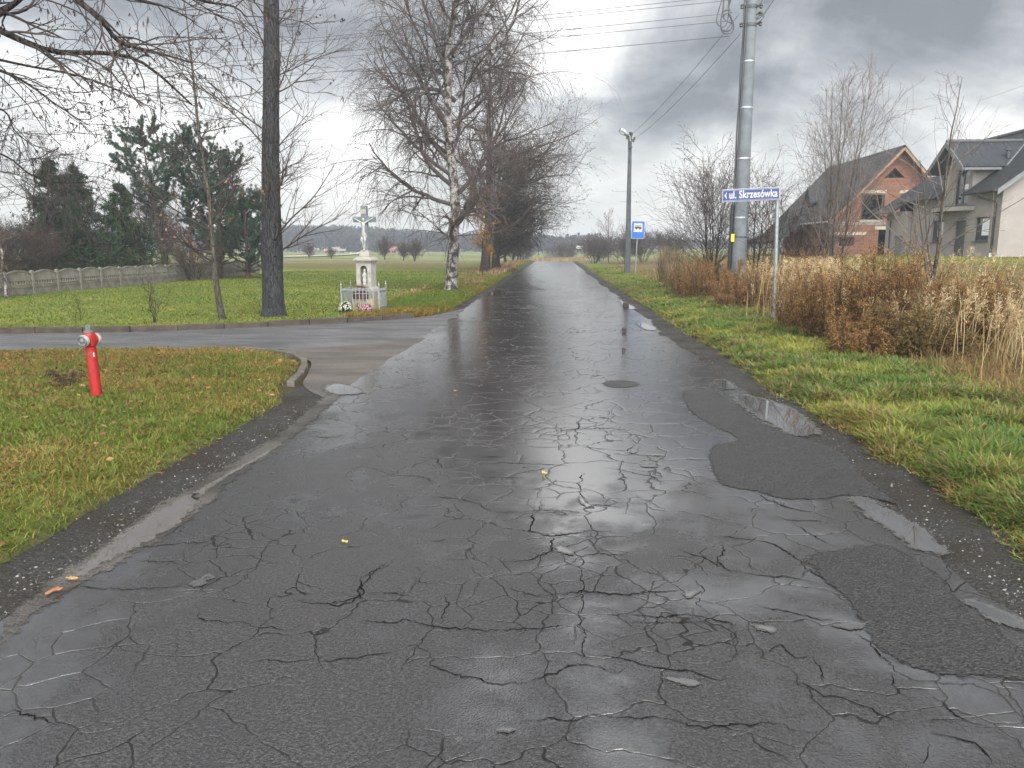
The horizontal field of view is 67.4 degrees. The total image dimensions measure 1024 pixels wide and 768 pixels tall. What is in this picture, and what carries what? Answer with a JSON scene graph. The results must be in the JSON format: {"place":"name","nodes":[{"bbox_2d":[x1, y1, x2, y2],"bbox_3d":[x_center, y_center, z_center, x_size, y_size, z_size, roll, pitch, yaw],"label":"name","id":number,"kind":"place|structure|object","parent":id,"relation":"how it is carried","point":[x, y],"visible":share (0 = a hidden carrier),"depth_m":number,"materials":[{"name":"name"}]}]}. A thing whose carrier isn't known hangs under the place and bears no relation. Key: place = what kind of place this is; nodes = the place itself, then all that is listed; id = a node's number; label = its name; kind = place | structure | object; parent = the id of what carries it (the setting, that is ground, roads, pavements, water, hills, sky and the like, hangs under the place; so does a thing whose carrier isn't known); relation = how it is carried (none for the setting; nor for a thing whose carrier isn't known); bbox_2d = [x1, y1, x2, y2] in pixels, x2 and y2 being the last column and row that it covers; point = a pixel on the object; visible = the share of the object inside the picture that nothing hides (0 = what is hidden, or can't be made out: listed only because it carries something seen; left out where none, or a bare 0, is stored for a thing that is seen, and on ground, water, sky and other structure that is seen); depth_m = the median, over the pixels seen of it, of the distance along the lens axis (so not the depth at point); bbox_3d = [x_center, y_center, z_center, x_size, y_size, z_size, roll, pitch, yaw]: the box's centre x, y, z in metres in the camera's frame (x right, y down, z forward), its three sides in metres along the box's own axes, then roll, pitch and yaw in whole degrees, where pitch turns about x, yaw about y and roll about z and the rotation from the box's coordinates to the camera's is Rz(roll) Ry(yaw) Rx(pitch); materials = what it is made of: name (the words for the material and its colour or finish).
{"place":"outdoors","nodes":[
{"label":"outdoors","id":0,"kind":"place"},
{"bbox_2d":[0,309,463,350],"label":"side road","id":1,"kind":"structure","parent":0,"point":[321,335],"depth_m":16.61,"materials":[{"name":"grey asphalt"}]},
{"bbox_2d":[0,270,475,326],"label":"field grass","id":2,"kind":"structure","parent":0,"point":[222,286],"depth_m":27.63,"materials":[{"name":"green plant"}]},
{"bbox_2d":[1,224,605,251],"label":"wooded hill","id":3,"kind":"structure","parent":0,"point":[348,240],"depth_m":351.33,"materials":[{"name":"grey plant"}]},
{"bbox_2d":[2,0,687,66],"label":"power line","id":4,"kind":"object","parent":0,"point":[401,29],"visible":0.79,"depth_m":28.62,"materials":[{"name":"black metal"}]},
{"bbox_2d":[285,338,424,397],"bbox_3d":[-3.205,-0.382,12.956,2.788,0.001,6.965,1,10,3],"label":"junction apron","id":5,"kind":"object","parent":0,"point":[346,364],"visible":0.81,"depth_m":13.06,"materials":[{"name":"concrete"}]},
{"bbox_2d":[322,383,365,394],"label":"puddle","id":6,"kind":"object","parent":5,"relation":"on","point":[339,389],"visible":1,"depth_m":10.34,"materials":[{"name":"liquid"}]},
{"bbox_2d":[0,14,719,81],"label":"power line","id":7,"kind":"object","parent":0,"point":[422,43],"visible":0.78,"depth_m":28.55,"materials":[{"name":"black metal"}]},
{"bbox_2d":[0,36,728,98],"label":"power line","id":8,"kind":"object","parent":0,"point":[430,63],"visible":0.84,"depth_m":28.65,"materials":[{"name":"black metal"}]},
{"bbox_2d":[1,0,727,69],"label":"power line","id":9,"kind":"object","parent":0,"point":[425,30],"visible":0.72,"depth_m":28.44,"materials":[{"name":"black metal"}]},
{"bbox_2d":[7,21,725,84],"bbox_3d":[-17.643,-12.794,31.692,51.399,1.377,0.032,2,10,11],"label":"power line","id":10,"kind":"object","parent":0,"point":[435,48],"visible":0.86,"depth_m":28.47,"materials":[{"name":"black metal"}]},
{"bbox_2d":[342,260,531,316],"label":"verge grass","id":11,"kind":"structure","parent":0,"point":[430,301],"depth_m":26.73,"materials":[{"name":"green plant"}]},
{"bbox_2d":[0,261,1023,767],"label":"road","id":12,"kind":"structure","parent":0,"point":[446,605],"depth_m":4.08,"materials":[{"name":"grey asphalt"}]},
{"bbox_2d":[0,393,343,643],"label":"road edge silt","id":13,"kind":"object","parent":12,"relation":"on","point":[24,610],"visible":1,"depth_m":5.54,"materials":[{"name":"grey soil"}]},
{"bbox_2d":[66,493,197,580],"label":"puddle","id":14,"kind":"object","parent":13,"relation":"on","point":[163,520],"visible":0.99,"depth_m":5.16,"materials":[{"name":"liquid"}]},
{"bbox_2d":[191,448,274,498],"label":"puddle","id":15,"kind":"object","parent":13,"relation":"on","point":[202,490],"visible":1,"depth_m":6.39,"materials":[{"name":"liquid"}]},
{"bbox_2d":[603,380,639,387],"bbox_3d":[1.544,-0.005,10.798,0.600,0.001,0.765,1,10,3],"label":"manhole cover","id":16,"kind":"object","parent":12,"relation":"on","point":[618,383],"visible":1,"depth_m":10.81,"materials":[{"name":"metal"}]},
{"bbox_2d":[660,677,699,685],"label":"puddle","id":17,"kind":"object","parent":12,"relation":"on","point":[687,682],"visible":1,"depth_m":3.38,"materials":[{"name":"liquid"}]},
{"bbox_2d":[729,393,821,437],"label":"puddle","id":18,"kind":"object","parent":12,"relation":"on","point":[789,420],"visible":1,"depth_m":8.73,"materials":[{"name":"liquid"}]},
{"bbox_2d":[683,389,899,504],"bbox_3d":[2.457,0.484,8.040,1.410,0.001,4.815,1,10,3],"label":"road patch","id":19,"kind":"object","parent":12,"relation":"on","point":[761,457],"visible":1,"depth_m":6.86,"materials":[{"name":"grey asphalt"}]},
{"bbox_2d":[831,621,870,629],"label":"puddle","id":20,"kind":"object","parent":12,"relation":"on","point":[852,625],"visible":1,"depth_m":3.88,"materials":[{"name":"liquid"}]},
{"bbox_2d":[847,496,953,555],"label":"puddle","id":21,"kind":"object","parent":12,"relation":"on","point":[914,535],"visible":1,"depth_m":5.25,"materials":[{"name":"liquid"}]},
{"bbox_2d":[803,544,1023,679],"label":"road patch","id":22,"kind":"object","parent":12,"relation":"on","point":[914,612],"visible":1,"depth_m":3.99,"materials":[{"name":"grey asphalt"}]},
{"bbox_2d":[959,598,1023,628],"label":"puddle","id":23,"kind":"object","parent":12,"relation":"on","point":[994,614],"visible":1,"depth_m":3.99,"materials":[{"name":"liquid"}]},
{"bbox_2d":[0,261,1023,620],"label":"road shoulder","id":24,"kind":"object","parent":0,"point":[60,553],"visible":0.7,"depth_m":5.77},
{"bbox_2d":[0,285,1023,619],"bbox_3d":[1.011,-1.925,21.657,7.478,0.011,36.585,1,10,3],"label":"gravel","id":25,"kind":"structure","parent":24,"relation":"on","point":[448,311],"depth_m":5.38,"materials":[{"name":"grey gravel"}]},
{"bbox_2d":[0,248,1023,564],"bbox_3d":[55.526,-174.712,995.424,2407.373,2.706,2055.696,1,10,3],"label":"ground","id":26,"kind":"structure","parent":0,"point":[296,260],"depth_m":19.25,"materials":[{"name":"green plant"}]},
{"bbox_2d":[0,188,34,298],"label":"thin birch","id":27,"kind":"object","parent":26,"relation":"on","point":[3,276],"visible":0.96,"depth_m":27.74,"materials":[{"name":"brown plant"}]},
{"bbox_2d":[0,211,77,284],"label":"brown bush","id":28,"kind":"object","parent":26,"relation":"on","point":[22,253],"visible":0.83,"depth_m":38.36,"materials":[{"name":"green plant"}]},
{"bbox_2d":[5,154,112,282],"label":"spruce tree","id":29,"kind":"object","parent":26,"relation":"on","point":[62,235],"visible":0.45,"depth_m":40.82,"materials":[{"name":"green plant"}]},
{"bbox_2d":[45,366,85,386],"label":"dead weed","id":30,"kind":"object","parent":26,"relation":"on","point":[60,378],"visible":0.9,"depth_m":10.22,"materials":[{"name":"brown plant"}]},
{"bbox_2d":[0,112,144,282],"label":"bare tree","id":31,"kind":"object","parent":26,"relation":"on","point":[50,202],"visible":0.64,"depth_m":40.08,"materials":[{"name":"brown plant"}]},
{"bbox_2d":[34,164,130,281],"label":"spruce tree","id":32,"kind":"object","parent":26,"relation":"on","point":[84,196],"visible":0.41,"depth_m":41.87,"materials":[{"name":"green plant"}]},
{"bbox_2d":[77,324,101,396],"bbox_3d":[-5.212,-0.153,9.545,0.160,1.173,0.284,2,10,12],"label":"fire hydrant","id":33,"kind":"object","parent":26,"relation":"on","point":[89,339],"visible":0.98,"depth_m":9.48,"materials":[{"name":"red metal"}]},
{"bbox_2d":[61,178,173,279],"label":"spruce tree","id":34,"kind":"object","parent":26,"relation":"on","point":[124,251],"visible":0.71,"depth_m":41.49,"materials":[{"name":"green plant"}]},
{"bbox_2d":[0,261,259,296],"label":"panel fence","id":35,"kind":"object","parent":26,"relation":"on","point":[79,275],"visible":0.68,"depth_m":34.79,"materials":[{"name":"concrete"}]},
{"bbox_2d":[91,157,184,274],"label":"bare tree","id":36,"kind":"object","parent":26,"relation":"on","point":[149,168],"visible":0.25,"depth_m":46.03,"materials":[{"name":"brown plant"}]},
{"bbox_2d":[104,110,190,273],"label":"pine tree","id":37,"kind":"object","parent":26,"relation":"on","point":[138,137],"visible":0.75,"depth_m":44.87,"materials":[{"name":"green plant"}]},
{"bbox_2d":[0,344,300,563],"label":"lawn grass","id":38,"kind":"structure","parent":26,"relation":"on","point":[141,356],"depth_m":8.81,"materials":[{"name":"green plant"}]},
{"bbox_2d":[141,275,172,322],"bbox_3d":[-8.794,-2.004,18.855,0.672,1.358,0.765,1,10,3],"label":"sapling","id":39,"kind":"object","parent":26,"relation":"on","point":[155,313],"visible":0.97,"depth_m":18.87,"materials":[{"name":"brown plant"}]},
{"bbox_2d":[134,181,187,262],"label":"bare tree","id":40,"kind":"object","parent":26,"relation":"on","point":[151,215],"visible":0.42,"depth_m":46.38,"materials":[{"name":"brown plant"}]},
{"bbox_2d":[0,0,344,280],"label":"alder tree","id":41,"kind":"object","parent":26,"relation":"on","point":[45,50],"visible":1,"depth_m":8.60,"materials":[{"name":"brown plant"}]},
{"bbox_2d":[97,0,271,319],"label":"young oak","id":42,"kind":"object","parent":26,"relation":"on","point":[217,292],"visible":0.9,"depth_m":19.39,"materials":[{"name":"brown plant"}]},
{"bbox_2d":[141,119,244,262],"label":"pine tree","id":43,"kind":"object","parent":26,"relation":"on","point":[187,200],"visible":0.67,"depth_m":44.49,"materials":[{"name":"green plant"}]},
{"bbox_2d":[152,227,240,280],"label":"bare bush","id":44,"kind":"object","parent":26,"relation":"on","point":[180,254],"visible":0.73,"depth_m":43.16,"materials":[{"name":"brown plant"}]},
{"bbox_2d":[0,313,412,333],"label":"side road kerb","id":45,"kind":"structure","parent":26,"relation":"on","point":[12,330],"depth_m":18.00,"materials":[{"name":"concrete"}]},
{"bbox_2d":[179,172,248,266],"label":"pine tree","id":46,"kind":"object","parent":26,"relation":"on","point":[205,217],"visible":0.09,"depth_m":50.09,"materials":[{"name":"green plant"}]},
{"bbox_2d":[173,138,257,277],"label":"pine tree","id":47,"kind":"object","parent":26,"relation":"on","point":[237,190],"visible":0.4,"depth_m":45.50,"materials":[{"name":"green plant"}]},
{"bbox_2d":[195,184,284,278],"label":"pine tree","id":48,"kind":"object","parent":26,"relation":"on","point":[249,257],"visible":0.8,"depth_m":44.96,"materials":[{"name":"green plant"}]},
{"bbox_2d":[109,0,378,316],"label":"ash tree","id":49,"kind":"object","parent":26,"relation":"on","point":[273,301],"visible":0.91,"depth_m":20.01,"materials":[{"name":"grey plant"}]},
{"bbox_2d":[239,346,307,386],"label":"corner kerb","id":50,"kind":"structure","parent":26,"relation":"on","point":[295,379],"depth_m":12.69,"materials":[{"name":"concrete"}]},
{"bbox_2d":[340,280,386,311],"bbox_3d":[-4.294,-2.515,22.403,1.160,1.020,0.980,1,10,5],"label":"shrine railing","id":51,"kind":"object","parent":26,"relation":"on","point":[382,293],"visible":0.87,"depth_m":21.99,"materials":[{"name":"metal"}]},
{"bbox_2d":[353,206,381,310],"bbox_3d":[-4.219,-3.517,22.175,0.660,3.172,0.665,2,10,10],"label":"wayside shrine","id":52,"kind":"object","parent":26,"relation":"on","point":[366,260],"visible":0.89,"depth_m":22.02,"materials":[{"name":"stone"}]},
{"bbox_2d":[374,234,396,259],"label":"field bush","id":53,"kind":"object","parent":26,"relation":"on","point":[385,250],"visible":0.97,"depth_m":119.22,"materials":[{"name":"grey plant"}]},
{"bbox_2d":[403,237,426,260],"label":"field bush","id":54,"kind":"object","parent":26,"relation":"on","point":[414,247],"visible":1,"depth_m":107.09,"materials":[{"name":"grey plant"}]},
{"bbox_2d":[286,0,610,289],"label":"birch tree","id":55,"kind":"object","parent":26,"relation":"on","point":[458,215],"visible":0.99,"depth_m":31.07,"materials":[{"name":"grey plant"}]},
{"bbox_2d":[387,260,526,295],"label":"dry grass","id":56,"kind":"structure","parent":26,"relation":"on","point":[503,267],"depth_m":52.24,"materials":[{"name":"brown plant"}]},
{"bbox_2d":[469,189,500,274],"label":"oak","id":57,"kind":"object","parent":26,"relation":"on","point":[483,243],"visible":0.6,"depth_m":49.09,"materials":[{"name":"brown plant"}]},
{"bbox_2d":[354,0,616,271],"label":"roadside tree","id":58,"kind":"object","parent":26,"relation":"on","point":[487,261],"visible":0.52,"depth_m":53.55,"materials":[{"name":"brown plant"}]},
{"bbox_2d":[0,281,1023,544],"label":"fallen leaves","id":59,"kind":"object","parent":26,"relation":"on","point":[236,403],"depth_m":9.76,"materials":[{"name":"brown plant"}]},
{"bbox_2d":[491,204,541,261],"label":"bush","id":60,"kind":"object","parent":26,"relation":"on","point":[507,255],"visible":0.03,"depth_m":73.03,"materials":[{"name":"brown plant"}]},
{"bbox_2d":[460,101,605,268],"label":"roadside tree","id":61,"kind":"object","parent":26,"relation":"on","point":[498,247],"visible":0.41,"depth_m":59.77,"materials":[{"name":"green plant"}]},
{"bbox_2d":[542,239,578,259],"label":"bush","id":62,"kind":"object","parent":26,"relation":"on","point":[563,248],"visible":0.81,"depth_m":134.82,"materials":[{"name":"grey plant"}]},
{"bbox_2d":[534,256,591,260],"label":"dry grass","id":63,"kind":"structure","parent":26,"relation":"on","point":[563,259],"depth_m":117.81,"materials":[{"name":"beige plant"}]},
{"bbox_2d":[568,231,621,263],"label":"bush","id":64,"kind":"object","parent":26,"relation":"on","point":[593,250],"visible":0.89,"depth_m":89.45,"materials":[{"name":"brown plant"}]},
{"bbox_2d":[598,225,648,263],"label":"bush","id":65,"kind":"object","parent":26,"relation":"on","point":[618,249],"visible":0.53,"depth_m":85.94,"materials":[{"name":"brown plant"}]},
{"bbox_2d":[619,128,635,272],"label":"street lamp","id":66,"kind":"object","parent":26,"relation":"on","point":[626,133],"visible":0.99,"depth_m":50.78,"materials":[{"name":"grey concrete"}]},
{"bbox_2d":[631,221,644,273],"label":"bus stop sign","id":67,"kind":"object","parent":26,"relation":"on","point":[637,230],"visible":0.96,"depth_m":48.49,"materials":[{"name":"metal"}]},
{"bbox_2d":[617,223,671,261],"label":"bush","id":68,"kind":"object","parent":26,"relation":"on","point":[649,238],"visible":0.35,"depth_m":91.80,"materials":[{"name":"brown plant"}]},
{"bbox_2d":[646,243,692,282],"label":"reed clump","id":69,"kind":"object","parent":26,"relation":"on","point":[665,256],"visible":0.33,"depth_m":37.66,"materials":[{"name":"brown plant"}]},
{"bbox_2d":[644,226,695,258],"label":"bush","id":70,"kind":"object","parent":26,"relation":"on","point":[661,239],"visible":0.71,"depth_m":81.12,"materials":[{"name":"brown plant"}]},
{"bbox_2d":[659,258,700,286],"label":"reed clump","id":71,"kind":"object","parent":26,"relation":"on","point":[668,273],"visible":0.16,"depth_m":33.34,"materials":[{"name":"beige plant"}]},
{"bbox_2d":[657,244,722,294],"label":"weed clump","id":72,"kind":"object","parent":26,"relation":"on","point":[672,285],"visible":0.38,"depth_m":28.53,"materials":[{"name":"brown plant"}]},
{"bbox_2d":[607,238,782,248],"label":"wood","id":73,"kind":"object","parent":26,"relation":"on","point":[725,240],"visible":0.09,"depth_m":461.45,"materials":[{"name":"brown plant"}]},
{"bbox_2d":[612,121,806,292],"bbox_3d":[7.453,-6.567,28.860,6.685,6.683,5.598,7,12,35],"label":"alder bush","id":74,"kind":"object","parent":26,"relation":"on","point":[704,208],"visible":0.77,"depth_m":28.60,"materials":[{"name":"brown plant"}]},
{"bbox_2d":[667,250,751,298],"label":"weed clump","id":75,"kind":"object","parent":26,"relation":"on","point":[685,282],"visible":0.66,"depth_m":26.48,"materials":[{"name":"brown plant"}]},
{"bbox_2d":[716,0,773,281],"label":"utility pole","id":76,"kind":"object","parent":26,"relation":"on","point":[738,216],"visible":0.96,"depth_m":26.10,"materials":[{"name":"concrete"}]},
{"bbox_2d":[703,265,787,308],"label":"weed clump","id":77,"kind":"object","parent":26,"relation":"on","point":[720,296],"visible":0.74,"depth_m":22.21,"materials":[{"name":"brown plant"}]},
{"bbox_2d":[722,185,780,318],"bbox_3d":[5.662,-2.865,18.302,1.426,3.653,0.155,1,10,3],"label":"street name sign","id":78,"kind":"object","parent":26,"relation":"on","point":[751,194],"visible":0.99,"depth_m":18.03,"materials":[{"name":"metal"}]},
{"bbox_2d":[720,254,808,305],"bbox_3d":[7.621,-3.095,23.279,2.664,1.738,2.627,1,10,3],"label":"weed clump","id":79,"kind":"object","parent":26,"relation":"on","point":[746,279],"visible":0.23,"depth_m":22.96,"materials":[{"name":"brown plant"}]},
{"bbox_2d":[687,146,868,278],"bbox_3d":[9.011,-5.786,27.625,4.588,5.453,6.116,-8,13,-37],"label":"bare bush","id":80,"kind":"object","parent":26,"relation":"on","point":[750,241],"visible":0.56,"depth_m":26.85,"materials":[{"name":"brown plant"}]},
{"bbox_2d":[748,247,828,296],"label":"weed clump","id":81,"kind":"object","parent":26,"relation":"on","point":[787,255],"visible":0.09,"depth_m":25.31,"materials":[{"name":"brown plant"}]},
{"bbox_2d":[720,179,877,271],"bbox_3d":[9.797,-5.039,26.781,5.228,4.035,4.718,1,10,3],"label":"bare bush","id":82,"kind":"object","parent":26,"relation":"on","point":[794,233],"visible":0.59,"depth_m":26.36,"materials":[{"name":"brown plant"}]},
{"bbox_2d":[770,265,835,328],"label":"weed clump","id":83,"kind":"object","parent":26,"relation":"on","point":[789,306],"visible":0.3,"depth_m":16.61,"materials":[{"name":"brown plant"}]},
{"bbox_2d":[631,254,1023,404],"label":"dry grass","id":84,"kind":"structure","parent":26,"relation":"on","point":[1003,365],"depth_m":11.83,"materials":[{"name":"beige plant"}]},
{"bbox_2d":[747,145,931,256],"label":"brick house","id":85,"kind":"structure","parent":26,"relation":"on","point":[901,170],"depth_m":65.61,"materials":[{"name":"brick"}]},
{"bbox_2d":[789,246,909,337],"bbox_3d":[6.516,-1.665,14.831,2.140,1.964,2.245,8,13,37],"label":"weed clump","id":86,"kind":"object","parent":26,"relation":"on","point":[822,303],"visible":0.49,"depth_m":14.75,"materials":[{"name":"brown plant"}]},
{"bbox_2d":[772,51,948,293],"bbox_3d":[10.810,-6.782,25.110,5.675,7.942,5.203,8,13,40],"label":"young alder","id":87,"kind":"object","parent":26,"relation":"on","point":[829,216],"visible":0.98,"depth_m":24.63,"materials":[{"name":"grey plant"}]},
{"bbox_2d":[733,256,1023,380],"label":"bush grass stalks","id":88,"kind":"object","parent":26,"relation":"on","point":[1011,340],"visible":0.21,"depth_m":12.34,"materials":[{"name":"beige plant"}]},
{"bbox_2d":[824,298,933,356],"bbox_3d":[6.043,-0.882,12.846,1.568,1.117,1.697,-7,12,-35],"label":"weed clump","id":89,"kind":"object","parent":26,"relation":"on","point":[855,343],"visible":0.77,"depth_m":12.68,"materials":[{"name":"brown plant"}]},
{"bbox_2d":[736,246,1023,341],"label":"bush grass plumes","id":90,"kind":"object","parent":26,"relation":"on","point":[971,292],"visible":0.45,"depth_m":14.30,"materials":[{"name":"beige plant"}]},
{"bbox_2d":[844,229,958,340],"bbox_3d":[7.047,-1.680,13.968,1.819,2.242,1.788,9,13,40],"label":"weed clump","id":91,"kind":"object","parent":26,"relation":"on","point":[910,269],"visible":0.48,"depth_m":13.81,"materials":[{"name":"brown plant"}]},
{"bbox_2d":[796,70,1023,285],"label":"young ash","id":92,"kind":"object","parent":26,"relation":"on","point":[939,241],"visible":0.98,"depth_m":15.94,"materials":[{"name":"grey plant"}]},
{"bbox_2d":[872,289,985,359],"bbox_3d":[6.699,-0.916,12.478,1.685,1.296,1.549,1,10,3],"label":"weed clump","id":93,"kind":"object","parent":26,"relation":"on","point":[911,337],"visible":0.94,"depth_m":12.16,"materials":[{"name":"brown plant"}]},
{"bbox_2d":[895,182,971,287],"bbox_3d":[8.607,-2.596,15.765,1.488,3.213,1.119,5,11,27],"label":"young ash","id":94,"kind":"object","parent":26,"relation":"on","point":[939,233],"visible":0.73,"depth_m":15.76,"materials":[{"name":"brown plant"}]},
{"bbox_2d":[873,129,1023,256],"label":"grey house","id":95,"kind":"structure","parent":26,"relation":"on","point":[995,162],"depth_m":47.88,"materials":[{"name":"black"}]},
{"bbox_2d":[953,221,965,255],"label":"door","id":96,"kind":"structure","parent":95,"relation":"in","point":[960,223],"depth_m":49.43,"materials":[{"name":"grey"}]},
{"bbox_2d":[954,170,969,205],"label":"window","id":97,"kind":"structure","parent":95,"relation":"in","point":[961,200],"depth_m":49.08,"materials":[{"name":"grey glass"}]},
{"bbox_2d":[971,217,989,241],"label":"window","id":98,"kind":"structure","parent":95,"relation":"in","point":[981,236],"depth_m":46.71,"materials":[{"name":"grey glass"}]},
{"bbox_2d":[893,265,1023,346],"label":"weed clump","id":99,"kind":"object","parent":26,"relation":"on","point":[989,298],"visible":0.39,"depth_m":13.16,"materials":[{"name":"brown plant"}]},
{"bbox_2d":[953,267,1023,327],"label":"weed clump","id":100,"kind":"object","parent":26,"relation":"on","point":[1018,288],"visible":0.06,"depth_m":15.01,"materials":[{"name":"beige plant"}]},
{"bbox_2d":[0,0,1023,248],"label":"sky","id":101,"kind":"structure","parent":0,"point":[981,42],"materials":[{"name":"grey"}]},
{"bbox_2d":[588,266,1023,564],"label":"verge grass","id":102,"kind":"structure","parent":0,"point":[983,457],"depth_m":9.06,"materials":[{"name":"green plant"}]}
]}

